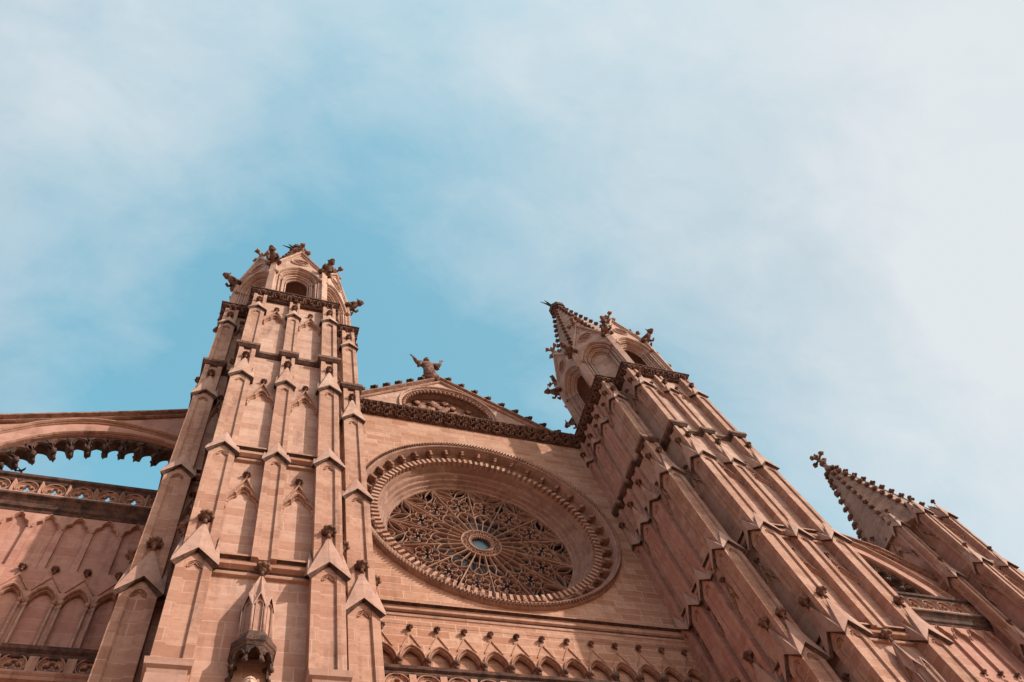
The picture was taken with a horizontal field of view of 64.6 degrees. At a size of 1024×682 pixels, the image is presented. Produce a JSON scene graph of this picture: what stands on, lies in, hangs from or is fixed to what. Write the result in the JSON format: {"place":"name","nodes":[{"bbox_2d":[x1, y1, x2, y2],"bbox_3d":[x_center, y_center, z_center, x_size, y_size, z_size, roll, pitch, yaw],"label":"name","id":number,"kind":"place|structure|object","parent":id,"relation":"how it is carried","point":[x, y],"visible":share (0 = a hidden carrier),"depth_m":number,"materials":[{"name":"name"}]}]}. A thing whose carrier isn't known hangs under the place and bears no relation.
{"place":"outdoors","nodes":[
{"label":"outdoors","id":0,"kind":"place"},
{"bbox_2d":[87,243,385,681],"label":"bell tower","id":1,"kind":"structure","parent":0,"point":[252,555],"depth_m":24.83,"materials":[{"name":"stone"}]},
{"bbox_2d":[0,409,187,471],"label":"flying buttress","id":2,"kind":"structure","parent":1,"relation":"attached to","point":[139,434],"depth_m":32.77,"materials":[{"name":"stone"}]},
{"bbox_2d":[241,676,256,681],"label":"statue","id":3,"kind":"object","parent":1,"relation":"on","point":[250,679],"visible":1,"depth_m":18.16,"materials":[{"name":"stone"}]},
{"bbox_2d":[0,0,1023,571],"label":"sky","id":4,"kind":"structure","parent":0,"point":[813,210],"materials":[{"name":"blue"}]},
{"bbox_2d":[541,300,983,681],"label":"bell tower","id":5,"kind":"structure","parent":0,"point":[758,567],"depth_m":34.95,"materials":[{"name":"stone"}]},
{"bbox_2d":[841,533,960,612],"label":"flying buttress","id":6,"kind":"structure","parent":5,"relation":"attached to","point":[899,573],"depth_m":41.19,"materials":[{"name":"stone"}]},
{"label":"ground","id":7,"kind":"structure","parent":0,"visible":0},
{"bbox_2d":[0,489,151,681],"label":"aisle front","id":8,"kind":"object","parent":7,"relation":"on","point":[64,564],"visible":0.72,"depth_m":26.02,"materials":[{"name":"stone"}]},
{"bbox_2d":[0,642,98,678],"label":"balustrade","id":9,"kind":"object","parent":8,"relation":"on","point":[36,660],"visible":0.65,"depth_m":21.76,"materials":[{"name":"stone"}]},
{"bbox_2d":[0,470,157,507],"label":"balustrade","id":10,"kind":"object","parent":8,"relation":"on","point":[64,487],"visible":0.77,"depth_m":29.36,"materials":[{"name":"stone"}]},
{"bbox_2d":[360,374,708,681],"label":"nave front","id":11,"kind":"structure","parent":7,"relation":"on","point":[500,542],"depth_m":38.69,"materials":[{"name":"stone"}]},
{"bbox_2d":[410,354,442,380],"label":"statue","id":12,"kind":"object","parent":11,"relation":"on","point":[428,366],"visible":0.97,"depth_m":55.83,"materials":[{"name":"stone"}]},
{"bbox_2d":[366,442,621,610],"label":"rose window","id":13,"kind":"structure","parent":11,"relation":"in","point":[476,524],"depth_m":40.34,"materials":[{"name":"stone"}]},
{"bbox_2d":[384,663,620,681],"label":"balustrade","id":14,"kind":"object","parent":11,"relation":"attached to","point":[400,673],"visible":0.66,"depth_m":27.51,"materials":[{"name":"stone"}]},
{"bbox_2d":[810,451,1023,662],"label":"corner turret","id":15,"kind":"object","parent":7,"relation":"on","point":[958,559],"visible":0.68,"depth_m":42.95,"materials":[{"name":"stone"}]},
{"bbox_2d":[911,608,1023,681],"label":"aisle front","id":16,"kind":"object","parent":7,"relation":"on","point":[982,650],"visible":0.33,"depth_m":36.66,"materials":[{"name":"stone"}]},
{"bbox_2d":[895,591,982,615],"bbox_3d":[17.940,12.138,37.753,10.055,1.220,0.390,11,-71,-17],"label":"balustrade","id":17,"kind":"object","parent":16,"relation":"on","point":[935,603],"visible":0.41,"depth_m":38.54,"materials":[{"name":"stone"}]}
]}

